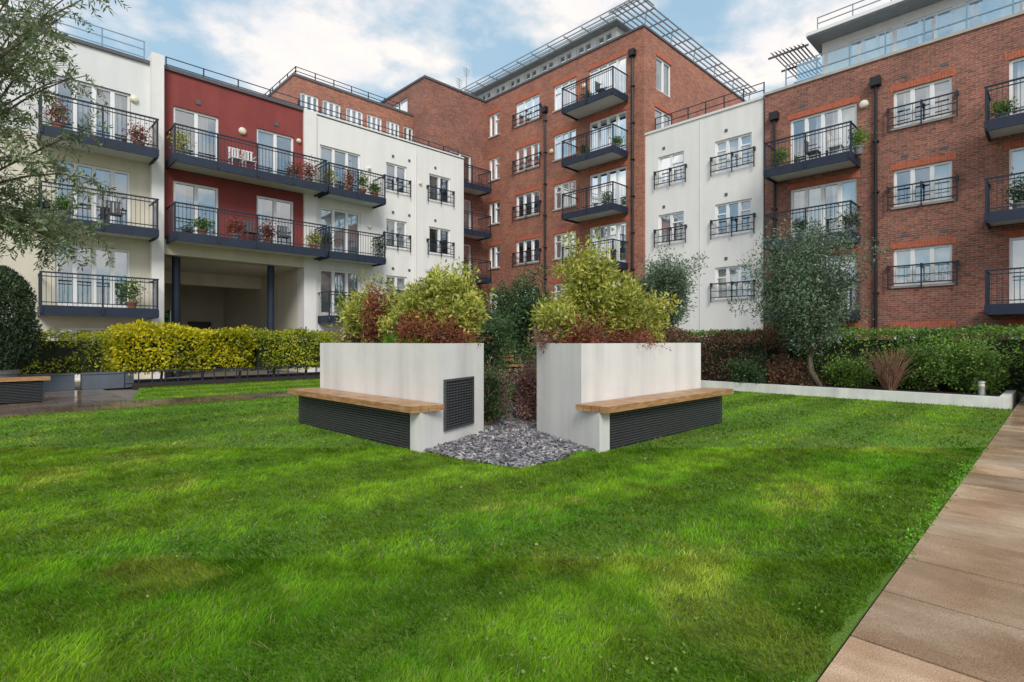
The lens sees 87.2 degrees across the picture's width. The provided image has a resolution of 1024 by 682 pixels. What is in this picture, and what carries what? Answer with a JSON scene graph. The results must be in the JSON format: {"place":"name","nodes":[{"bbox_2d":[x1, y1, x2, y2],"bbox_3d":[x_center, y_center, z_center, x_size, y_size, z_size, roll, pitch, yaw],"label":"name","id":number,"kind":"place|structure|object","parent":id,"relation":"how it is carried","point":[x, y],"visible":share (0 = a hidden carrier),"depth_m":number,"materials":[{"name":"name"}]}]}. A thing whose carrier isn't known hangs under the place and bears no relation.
{"place":"outdoors","nodes":[
{"label":"outdoors","id":0,"kind":"place"},
{"bbox_2d":[0,389,129,408],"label":"brown patio paving","id":1,"kind":"structure","parent":0,"point":[61,398],"depth_m":11.82,"materials":[{"name":"stone"}]},
{"bbox_2d":[0,265,46,377],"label":"potted conifer","id":2,"kind":"object","parent":1,"relation":"on","point":[24,329],"visible":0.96,"depth_m":12.74,"materials":[{"name":"green plant"}]},
{"bbox_2d":[0,376,50,403],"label":"timber bench","id":3,"kind":"object","parent":1,"relation":"on","point":[20,389],"visible":1,"depth_m":11.14,"materials":[{"name":"metal"}]},
{"bbox_2d":[0,377,509,416],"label":"brown paved path","id":4,"kind":"structure","parent":0,"point":[81,407],"depth_m":10.90,"materials":[{"name":"stone"}]},
{"bbox_2d":[469,294,529,375],"bbox_3d":[-0.758,-0.129,17.252,2.488,2.848,3.236,0,0,-6],"label":"evergreen shrub","id":5,"kind":"object","parent":4,"relation":"on","point":[492,327],"visible":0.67,"depth_m":17.02,"materials":[{"name":"green plant"}]},
{"bbox_2d":[484,350,521,377],"bbox_3d":[-0.370,0.815,18.199,1.600,0.970,0.560,0,0,-44],"label":"timber bench","id":6,"kind":"object","parent":4,"relation":"on","point":[514,366],"visible":0.19,"depth_m":18.65,"materials":[{"name":"wood"}]},
{"bbox_2d":[128,366,528,389],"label":"hedge bed soil","id":7,"kind":"structure","parent":0,"point":[135,386],"depth_m":17.03,"materials":[{"name":"soil"}]},
{"bbox_2d":[17,371,133,391],"bbox_3d":[-13.526,1.080,12.615,7.690,0.440,0.390,0,0,-44],"label":"patio planter box","id":8,"kind":"object","parent":7,"relation":"on","point":[88,380],"visible":0.59,"depth_m":14.45,"materials":[{"name":"grey stone"}]},
{"bbox_2d":[2,327,111,374],"bbox_3d":[-13.848,0.306,13.109,6.746,1.404,0.990,0,0,-44],"label":"golden hedge","id":9,"kind":"object","parent":8,"relation":"on","point":[66,355],"visible":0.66,"depth_m":14.63,"materials":[{"name":"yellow plant"}]},
{"bbox_2d":[104,318,257,375],"bbox_3d":[-10.143,0.176,16.631,4.078,1.712,1.759,0,0,-44],"label":"golden hedge","id":10,"kind":"object","parent":7,"relation":"on","point":[181,349],"visible":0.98,"depth_m":16.03,"materials":[{"name":"plant"}]},
{"bbox_2d":[124,365,319,387],"bbox_3d":[-8.440,1.070,17.043,6.329,0.460,0.030,0,0,-44],"label":"metal fence","id":11,"kind":"object","parent":7,"relation":"on","point":[202,380],"visible":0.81,"depth_m":16.42,"materials":[{"name":"metal"}]},
{"bbox_2d":[159,369,305,381],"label":"hedge stems","id":12,"kind":"object","parent":7,"relation":"on","point":[161,376],"visible":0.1,"depth_m":16.91,"materials":[{"name":"brown plant"}]},
{"bbox_2d":[243,327,367,370],"bbox_3d":[-7.386,0.256,19.434,4.432,1.614,1.642,0,0,-44],"label":"golden hedge","id":13,"kind":"object","parent":7,"relation":"on","point":[276,348],"visible":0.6,"depth_m":18.51,"materials":[{"name":"yellow plant"}]},
{"bbox_2d":[360,336,536,364],"bbox_3d":[-2.371,0.416,24.553,10.469,1.790,1.678,0,0,-44],"label":"green hedge","id":14,"kind":"object","parent":7,"relation":"on","point":[528,357],"visible":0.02,"depth_m":26.85,"materials":[{"name":"green plant"}]},
{"bbox_2d":[0,0,892,101],"label":"sky","id":15,"kind":"structure","parent":0,"point":[377,47],"materials":[{"name":"blue"}]},
{"bbox_2d":[0,368,1013,681],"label":"lawn","id":16,"kind":"structure","parent":0,"point":[838,636],"depth_m":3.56,"materials":[{"name":"plant"}]},
{"bbox_2d":[0,0,130,290],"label":"olive tree","id":17,"kind":"object","parent":16,"relation":"on","point":[12,52],"visible":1,"depth_m":4.82,"materials":[{"name":"green plant"}]},
{"bbox_2d":[287,343,483,451],"bbox_3d":[-1.788,0.690,7.866,1.658,1.320,3.370,0,0,-44],"label":"bench planter","id":18,"kind":"object","parent":16,"relation":"on","point":[418,397],"visible":0.95,"depth_m":7.14,"materials":[{"name":"concrete"}]},
{"bbox_2d":[323,320,368,342],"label":"heather plant","id":19,"kind":"object","parent":18,"relation":"on","point":[353,339],"visible":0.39,"depth_m":9.14,"materials":[{"name":"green plant"}]},
{"bbox_2d":[327,266,385,342],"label":"pieris shrub","id":20,"kind":"object","parent":18,"relation":"on","point":[352,309],"visible":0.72,"depth_m":8.97,"materials":[{"name":"green plant"}]},
{"bbox_2d":[350,280,395,342],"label":"red leaved shrub","id":21,"kind":"object","parent":18,"relation":"on","point":[372,332],"visible":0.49,"depth_m":8.69,"materials":[{"name":"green plant"}]},
{"bbox_2d":[378,327,401,342],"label":"sedge tuft","id":22,"kind":"object","parent":18,"relation":"in","point":[389,340],"visible":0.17,"depth_m":8.21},
{"bbox_2d":[374,278,419,341],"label":"pieris shrub","id":23,"kind":"object","parent":18,"relation":"on","point":[388,320],"visible":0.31,"depth_m":8.36,"materials":[{"name":"green plant"}]},
{"bbox_2d":[388,302,438,342],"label":"red leaved shrub","id":24,"kind":"object","parent":18,"relation":"on","point":[407,326],"visible":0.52,"depth_m":7.71,"materials":[{"name":"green plant"}]},
{"bbox_2d":[389,264,442,328],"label":"pieris shrub","id":25,"kind":"object","parent":18,"relation":"on","point":[418,298],"visible":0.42,"depth_m":8.01,"materials":[{"name":"green plant"}]},
{"bbox_2d":[402,327,436,342],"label":"sedge tuft","id":26,"kind":"object","parent":18,"relation":"in","point":[427,341],"visible":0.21,"depth_m":7.69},
{"bbox_2d":[401,304,492,347],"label":"red leaved shrub","id":27,"kind":"object","parent":18,"relation":"in","point":[452,334],"visible":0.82,"depth_m":7.37,"materials":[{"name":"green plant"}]},
{"bbox_2d":[423,257,503,342],"bbox_3d":[-0.782,-0.554,7.726,1.102,1.433,0.971,0,0,21],"label":"pieris shrub","id":28,"kind":"object","parent":18,"relation":"on","point":[458,296],"visible":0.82,"depth_m":7.61,"materials":[{"name":"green plant"}]},
{"bbox_2d":[0,429,890,681],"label":"clover patches","id":29,"kind":"object","parent":16,"relation":"on","point":[83,665],"visible":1,"depth_m":3.58,"materials":[{"name":"green plant"}]},
{"bbox_2d":[423,401,595,468],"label":"gravel","id":30,"kind":"structure","parent":16,"relation":"on","point":[521,443],"depth_m":6.49,"materials":[{"name":"gravel"}]},
{"bbox_2d":[484,363,516,412],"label":"shrub","id":31,"kind":"object","parent":30,"relation":"on","point":[503,380],"visible":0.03,"depth_m":9.61,"materials":[{"name":"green plant"}]},
{"bbox_2d":[484,355,519,419],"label":"shrub","id":32,"kind":"object","parent":30,"relation":"on","point":[498,380],"visible":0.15,"depth_m":8.64,"materials":[{"name":"green plant"}]},
{"bbox_2d":[484,355,521,424],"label":"shrub","id":33,"kind":"object","parent":30,"relation":"on","point":[491,390],"visible":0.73,"depth_m":8.10,"materials":[{"name":"green plant"}]},
{"bbox_2d":[499,356,535,415],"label":"shrub","id":34,"kind":"object","parent":30,"relation":"on","point":[517,392],"visible":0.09,"depth_m":9.19,"materials":[{"name":"green plant"}]},
{"bbox_2d":[501,351,536,422],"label":"shrub","id":35,"kind":"object","parent":30,"relation":"on","point":[526,384],"visible":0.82,"depth_m":8.56,"materials":[{"name":"brown plant"}]},
{"bbox_2d":[478,262,551,366],"bbox_3d":[0.439,-0.865,19.896,3.083,4.160,3.664,0,0,-44],"label":"evergreen tree","id":36,"kind":"object","parent":16,"relation":"on","point":[522,302],"visible":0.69,"depth_m":19.63,"materials":[{"name":"green plant"}]},
{"bbox_2d":[537,343,733,452],"bbox_3d":[1.743,0.690,7.882,3.360,1.320,1.586,0,0,-44],"label":"bench planter","id":37,"kind":"object","parent":16,"relation":"on","point":[601,397],"visible":0.94,"depth_m":7.15,"materials":[{"name":"concrete"}]},
{"bbox_2d":[523,322,561,352],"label":"heather plant","id":38,"kind":"object","parent":37,"relation":"on","point":[541,337],"visible":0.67,"depth_m":7.40,"materials":[{"name":"red plant"}]},
{"bbox_2d":[526,285,589,347],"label":"pieris shrub","id":39,"kind":"object","parent":37,"relation":"on","point":[556,310],"visible":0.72,"depth_m":7.46,"materials":[{"name":"green plant"}]},
{"bbox_2d":[543,311,613,342],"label":"red leaved shrub","id":40,"kind":"object","parent":37,"relation":"in","point":[582,337],"visible":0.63,"depth_m":7.19,"materials":[{"name":"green plant"}]},
{"bbox_2d":[550,225,619,341],"bbox_3d":[1.069,-0.743,7.867,1.013,1.812,0.995,0,0,-4],"label":"pieris shrub","id":41,"kind":"object","parent":37,"relation":"on","point":[587,276],"visible":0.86,"depth_m":7.66,"materials":[{"name":"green plant"}]},
{"bbox_2d":[596,268,653,342],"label":"pieris shrub","id":42,"kind":"object","parent":37,"relation":"on","point":[625,300],"visible":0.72,"depth_m":7.86,"materials":[{"name":"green plant"}]},
{"bbox_2d":[591,317,670,350],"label":"red leaved shrub","id":43,"kind":"object","parent":37,"relation":"in","point":[624,337],"visible":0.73,"depth_m":7.66,"materials":[{"name":"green plant"}]},
{"bbox_2d":[632,282,681,342],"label":"pieris shrub","id":44,"kind":"object","parent":37,"relation":"on","point":[654,304],"visible":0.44,"depth_m":8.19,"materials":[{"name":"green plant"}]},
{"bbox_2d":[787,445,988,681],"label":"clover weeds","id":45,"kind":"object","parent":16,"relation":"on","point":[934,505],"visible":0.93,"depth_m":3.98,"materials":[{"name":"plant"}]},
{"bbox_2d":[45,364,1023,681],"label":"ground","id":46,"kind":"structure","parent":0,"point":[125,392],"depth_m":20.59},
{"bbox_2d":[164,310,169,332],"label":"distant hedge","id":47,"kind":"object","parent":46,"relation":"on","point":[166,316],"depth_m":34.46,"materials":[{"name":"green plant"}]},
{"bbox_2d":[0,0,463,381],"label":"apartment block cream and red","id":48,"kind":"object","parent":46,"relation":"on","point":[412,213],"visible":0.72,"depth_m":21.41,"materials":[{"name":"white paint"}]},
{"bbox_2d":[29,196,53,214],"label":"potted plant","id":49,"kind":"object","parent":48,"relation":"on","point":[44,203],"visible":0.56,"depth_m":16.71,"materials":[{"name":"green plant"}]},
{"bbox_2d":[42,96,73,127],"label":"potted plant","id":50,"kind":"object","parent":48,"relation":"on","point":[55,116],"visible":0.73,"depth_m":17.01,"materials":[{"name":"red plant"}]},
{"bbox_2d":[46,192,82,217],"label":"potted plant","id":51,"kind":"object","parent":48,"relation":"on","point":[64,203],"visible":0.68,"depth_m":17.04,"materials":[{"name":"green plant"}]},
{"bbox_2d":[105,200,123,223],"bbox_3d":[-13.450,-4.305,18.180,0.470,0.930,0.453,0,0,-44],"label":"balcony chair","id":52,"kind":"object","parent":48,"relation":"on","point":[119,214],"visible":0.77,"depth_m":18.24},
{"bbox_2d":[116,276,147,307],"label":"potted plant","id":53,"kind":"object","parent":48,"relation":"on","point":[130,296],"visible":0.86,"depth_m":18.44,"materials":[{"name":"green plant"}]},
{"bbox_2d":[122,119,152,145],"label":"potted plant","id":54,"kind":"object","parent":48,"relation":"on","point":[141,135],"visible":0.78,"depth_m":18.65,"materials":[{"name":"red plant"}]},
{"bbox_2d":[167,126,196,154],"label":"potted plant","id":55,"kind":"object","parent":48,"relation":"on","point":[180,140],"visible":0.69,"depth_m":19.38,"materials":[{"name":"green plant"}]},
{"bbox_2d":[188,321,210,336],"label":"passage doors","id":56,"kind":"structure","parent":48,"relation":"in","point":[201,325],"depth_m":30.48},
{"bbox_2d":[188,213,214,234],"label":"potted plant","id":57,"kind":"object","parent":48,"relation":"on","point":[203,224],"visible":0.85,"depth_m":19.85,"materials":[{"name":"green plant"}]},
{"bbox_2d":[225,216,246,238],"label":"potted plant","id":58,"kind":"object","parent":48,"relation":"on","point":[236,226],"visible":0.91,"depth_m":20.66,"materials":[{"name":"red plant"}]},
{"bbox_2d":[228,147,243,166],"bbox_3d":[-10.718,-7.075,20.844,0.470,0.930,0.453,0,0,-44],"label":"balcony chair","id":59,"kind":"object","parent":48,"relation":"on","point":[236,159],"visible":0.74,"depth_m":20.87,"materials":[{"name":"white plastic"}]},
{"bbox_2d":[241,150,256,168],"bbox_3d":[-10.369,-7.075,21.183,0.470,0.930,0.453,0,0,-44],"label":"balcony chair","id":60,"kind":"object","parent":48,"relation":"on","point":[248,161],"visible":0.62,"depth_m":21.23,"materials":[{"name":"white plastic"}]},
{"bbox_2d":[243,220,258,240],"bbox_3d":[-10.316,-4.305,21.235,0.470,0.930,0.453,0,0,-44],"label":"balcony chair","id":61,"kind":"object","parent":48,"relation":"on","point":[249,231],"visible":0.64,"depth_m":21.30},
{"bbox_2d":[55,75,449,379],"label":"window frames","id":62,"kind":"structure","parent":48,"relation":"in","point":[112,93],"depth_m":20.42,"materials":[{"name":"white plastic"}]},
{"bbox_2d":[258,215,279,242],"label":"potted plant","id":63,"kind":"object","parent":48,"relation":"on","point":[268,230],"visible":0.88,"depth_m":21.60,"materials":[{"name":"red plant"}]},
{"bbox_2d":[276,225,291,244],"bbox_3d":[-9.389,-4.305,22.138,0.470,0.930,0.453,0,0,-44],"label":"balcony chair","id":64,"kind":"object","parent":48,"relation":"on","point":[279,235],"visible":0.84,"depth_m":22.18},
{"bbox_2d":[284,161,304,178],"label":"potted plant","id":65,"kind":"object","parent":48,"relation":"on","point":[296,173],"visible":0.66,"depth_m":22.24,"materials":[{"name":"red plant"}]},
{"bbox_2d":[300,154,317,180],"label":"potted plant","id":66,"kind":"object","parent":48,"relation":"on","point":[308,172],"visible":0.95,"depth_m":22.80,"materials":[{"name":"red plant"}]},
{"bbox_2d":[303,225,322,247],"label":"potted plant","id":67,"kind":"object","parent":48,"relation":"on","point":[315,238],"visible":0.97,"depth_m":22.92,"materials":[{"name":"green plant"}]},
{"bbox_2d":[319,165,337,186],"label":"potted plant","id":68,"kind":"object","parent":48,"relation":"on","point":[331,173],"visible":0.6,"depth_m":23.32,"materials":[{"name":"green plant"}]},
{"bbox_2d":[265,66,413,139],"bbox_3d":[-11.439,-11.802,32.798,7.492,4.603,9.060,0,0,-44],"label":"brick penthouse storey","id":69,"kind":"object","parent":48,"relation":"on","point":[315,92],"visible":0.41,"depth_m":29.12,"materials":[{"name":"red brick"}]},
{"bbox_2d":[300,92,411,139],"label":"window frames","id":70,"kind":"structure","parent":69,"relation":"in","point":[305,95],"depth_m":29.45,"materials":[{"name":"white plastic"}]},
{"bbox_2d":[332,287,349,314],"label":"potted plant","id":71,"kind":"object","parent":48,"relation":"on","point":[339,303],"visible":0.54,"depth_m":23.72,"materials":[{"name":"green plant"}]},
{"bbox_2d":[339,160,356,190],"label":"potted plant","id":72,"kind":"object","parent":48,"relation":"on","point":[348,179],"visible":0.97,"depth_m":23.85,"materials":[{"name":"red plant"}]},
{"bbox_2d":[356,169,371,193],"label":"potted plant","id":73,"kind":"object","parent":48,"relation":"on","point":[362,180],"visible":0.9,"depth_m":24.28,"materials":[{"name":"green plant"}]},
{"bbox_2d":[369,180,383,195],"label":"potted plant","id":74,"kind":"object","parent":48,"relation":"on","point":[373,187],"visible":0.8,"depth_m":24.84,"materials":[{"name":"green plant"}]},
{"bbox_2d":[371,234,386,256],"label":"potted plant","id":75,"kind":"object","parent":48,"relation":"on","point":[379,244],"visible":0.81,"depth_m":25.15,"materials":[{"name":"green plant"}]},
{"bbox_2d":[380,67,491,324],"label":"brick corner block","id":76,"kind":"structure","parent":46,"relation":"on","point":[447,115],"depth_m":32.86,"materials":[{"name":"red brick"}]},
{"bbox_2d":[393,99,470,275],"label":"window frames","id":77,"kind":"structure","parent":76,"relation":"in","point":[401,102],"depth_m":33.55,"materials":[{"name":"white plastic"}]},
{"bbox_2d":[460,0,756,336],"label":"tall brick apartment block","id":78,"kind":"structure","parent":46,"relation":"on","point":[549,183],"depth_m":29.32,"materials":[{"name":"red brick"}]},
{"bbox_2d":[483,33,625,308],"bbox_3d":[3.114,-7.265,31.452,6.928,17.870,17.065,0,0,-71],"label":"window glass","id":79,"kind":"structure","parent":78,"relation":"in","point":[622,63],"depth_m":29.62,"materials":[{"name":"glass"}]},
{"bbox_2d":[481,30,670,336],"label":"window frames","id":80,"kind":"structure","parent":78,"relation":"in","point":[662,63],"depth_m":29.53,"materials":[{"name":"white plastic"}]},
{"bbox_2d":[645,82,764,339],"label":"white rendered apartment wing","id":81,"kind":"structure","parent":46,"relation":"on","point":[704,185],"depth_m":23.79,"materials":[{"name":"paint"}]},
{"bbox_2d":[661,154,682,237],"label":"window glass","id":82,"kind":"structure","parent":81,"relation":"in","point":[665,163],"depth_m":25.44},
{"bbox_2d":[659,133,751,330],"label":"window frames","id":83,"kind":"structure","parent":81,"relation":"in","point":[739,138],"depth_m":23.30,"materials":[{"name":"white plastic"}]},
{"bbox_2d":[763,0,1023,339],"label":"brick apartment block","id":84,"kind":"structure","parent":46,"relation":"on","point":[919,87],"depth_m":18.76,"materials":[{"name":"red brick"}]},
{"bbox_2d":[767,142,794,166],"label":"potted plant","id":85,"kind":"object","parent":84,"relation":"on","point":[782,153],"visible":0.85,"depth_m":20.87,"materials":[{"name":"green plant"}]},
{"bbox_2d":[789,216,811,236],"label":"potted plant","id":86,"kind":"object","parent":84,"relation":"on","point":[799,223],"visible":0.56,"depth_m":20.36,"materials":[{"name":"green plant"}]},
{"bbox_2d":[804,140,820,159],"bbox_3d":[11.252,-7.075,20.117,0.470,0.930,0.453,0,0,-44],"label":"balcony chair","id":87,"kind":"object","parent":84,"relation":"on","point":[814,152],"visible":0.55,"depth_m":20.12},
{"bbox_2d":[827,134,844,154],"bbox_3d":[11.791,-7.075,19.564,0.470,0.930,0.453,0,0,-44],"label":"balcony chair","id":88,"kind":"object","parent":84,"relation":"on","point":[832,147],"visible":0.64,"depth_m":19.57,"materials":[{"name":"white plastic"}]},
{"bbox_2d":[836,208,864,229],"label":"potted plant","id":89,"kind":"object","parent":84,"relation":"on","point":[848,216],"visible":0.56,"depth_m":19.18,"materials":[{"name":"green plant"}]},
{"bbox_2d":[841,123,876,155],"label":"potted plant","id":90,"kind":"object","parent":84,"relation":"on","point":[858,138],"visible":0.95,"depth_m":18.96,"materials":[{"name":"green plant"}]},
{"bbox_2d":[791,0,1023,339],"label":"window frames","id":91,"kind":"structure","parent":84,"relation":"in","point":[984,2],"depth_m":18.88,"materials":[{"name":"white plastic"}]},
{"bbox_2d":[980,96,1019,117],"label":"potted plant","id":92,"kind":"object","parent":84,"relation":"on","point":[998,108],"visible":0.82,"depth_m":16.27,"materials":[{"name":"green plant"}]},
{"bbox_2d":[1000,167,1023,208],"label":"potted plant","id":93,"kind":"object","parent":84,"relation":"on","point":[1017,187],"visible":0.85,"depth_m":16.07,"materials":[{"name":"green plant"}]},
{"bbox_2d":[782,382,1003,396],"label":"planting bed soil","id":94,"kind":"structure","parent":0,"point":[942,391],"depth_m":12.52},
{"bbox_2d":[628,244,708,342],"bbox_3d":[5.133,-1.000,18.141,2.602,4.317,2.659,0,0,-44],"label":"olive tree","id":95,"kind":"object","parent":94,"relation":"on","point":[667,277],"visible":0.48,"depth_m":17.55,"materials":[{"name":"green plant"}]},
{"bbox_2d":[594,324,790,383],"bbox_3d":[4.645,0.330,16.869,1.639,1.779,7.518,0,0,-44],"label":"copper hedge","id":96,"kind":"object","parent":94,"relation":"on","point":[717,351],"visible":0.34,"depth_m":14.96,"materials":[{"name":"brown plant"}]},
{"bbox_2d":[717,350,774,383],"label":"rounded shrub","id":97,"kind":"object","parent":94,"relation":"on","point":[750,371],"visible":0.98,"depth_m":13.89,"materials":[{"name":"green plant"}]},
{"bbox_2d":[760,353,830,385],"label":"rounded shrub","id":98,"kind":"object","parent":94,"relation":"on","point":[787,372],"visible":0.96,"depth_m":13.54,"materials":[{"name":"brown plant"}]},
{"bbox_2d":[726,201,896,386],"bbox_3d":[7.433,-1.131,13.442,3.342,4.625,3.541,0,0,-44],"label":"olive tree","id":99,"kind":"object","parent":94,"relation":"on","point":[808,297],"visible":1,"depth_m":13.04,"materials":[{"name":"green plant"}]},
{"bbox_2d":[599,323,1023,393],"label":"trimmed hedge","id":100,"kind":"object","parent":94,"relation":"on","point":[1015,379],"visible":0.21,"depth_m":13.48,"materials":[{"name":"green plant"}]},
{"bbox_2d":[820,347,877,386],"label":"rounded shrub","id":101,"kind":"object","parent":94,"relation":"on","point":[853,372],"visible":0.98,"depth_m":13.19,"materials":[{"name":"green plant"}]},
{"bbox_2d":[701,380,1022,408],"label":"white kerb","id":102,"kind":"structure","parent":94,"relation":"on","point":[1007,399],"depth_m":11.74,"materials":[{"name":"concrete"}]},
{"bbox_2d":[861,347,916,389],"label":"bare red stemmed shrub","id":103,"kind":"object","parent":94,"relation":"on","point":[890,377],"visible":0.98,"depth_m":12.29,"materials":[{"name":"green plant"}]},
{"bbox_2d":[870,330,936,388],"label":"rounded shrub","id":104,"kind":"object","parent":94,"relation":"on","point":[907,345],"visible":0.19,"depth_m":12.85,"materials":[{"name":"green plant"}]},
{"bbox_2d":[899,326,967,390],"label":"rounded shrub","id":105,"kind":"object","parent":94,"relation":"on","point":[930,366],"visible":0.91,"depth_m":12.04,"materials":[{"name":"green plant"}]},
{"bbox_2d":[977,380,985,395],"bbox_3d":[9.391,1.046,10.749,0.150,0.509,0.150,0,0,-44],"label":"bollard light","id":106,"kind":"object","parent":94,"relation":"on","point":[981,386],"visible":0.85,"depth_m":10.71,"materials":[{"name":"silver metal"}]},
{"bbox_2d":[942,331,1023,393],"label":"rounded shrub","id":107,"kind":"object","parent":94,"relation":"on","point":[973,370],"visible":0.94,"depth_m":11.49,"materials":[{"name":"green plant"}]},
{"bbox_2d":[817,396,1023,681],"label":"paved path","id":108,"kind":"structure","parent":0,"point":[947,605],"depth_m":2.68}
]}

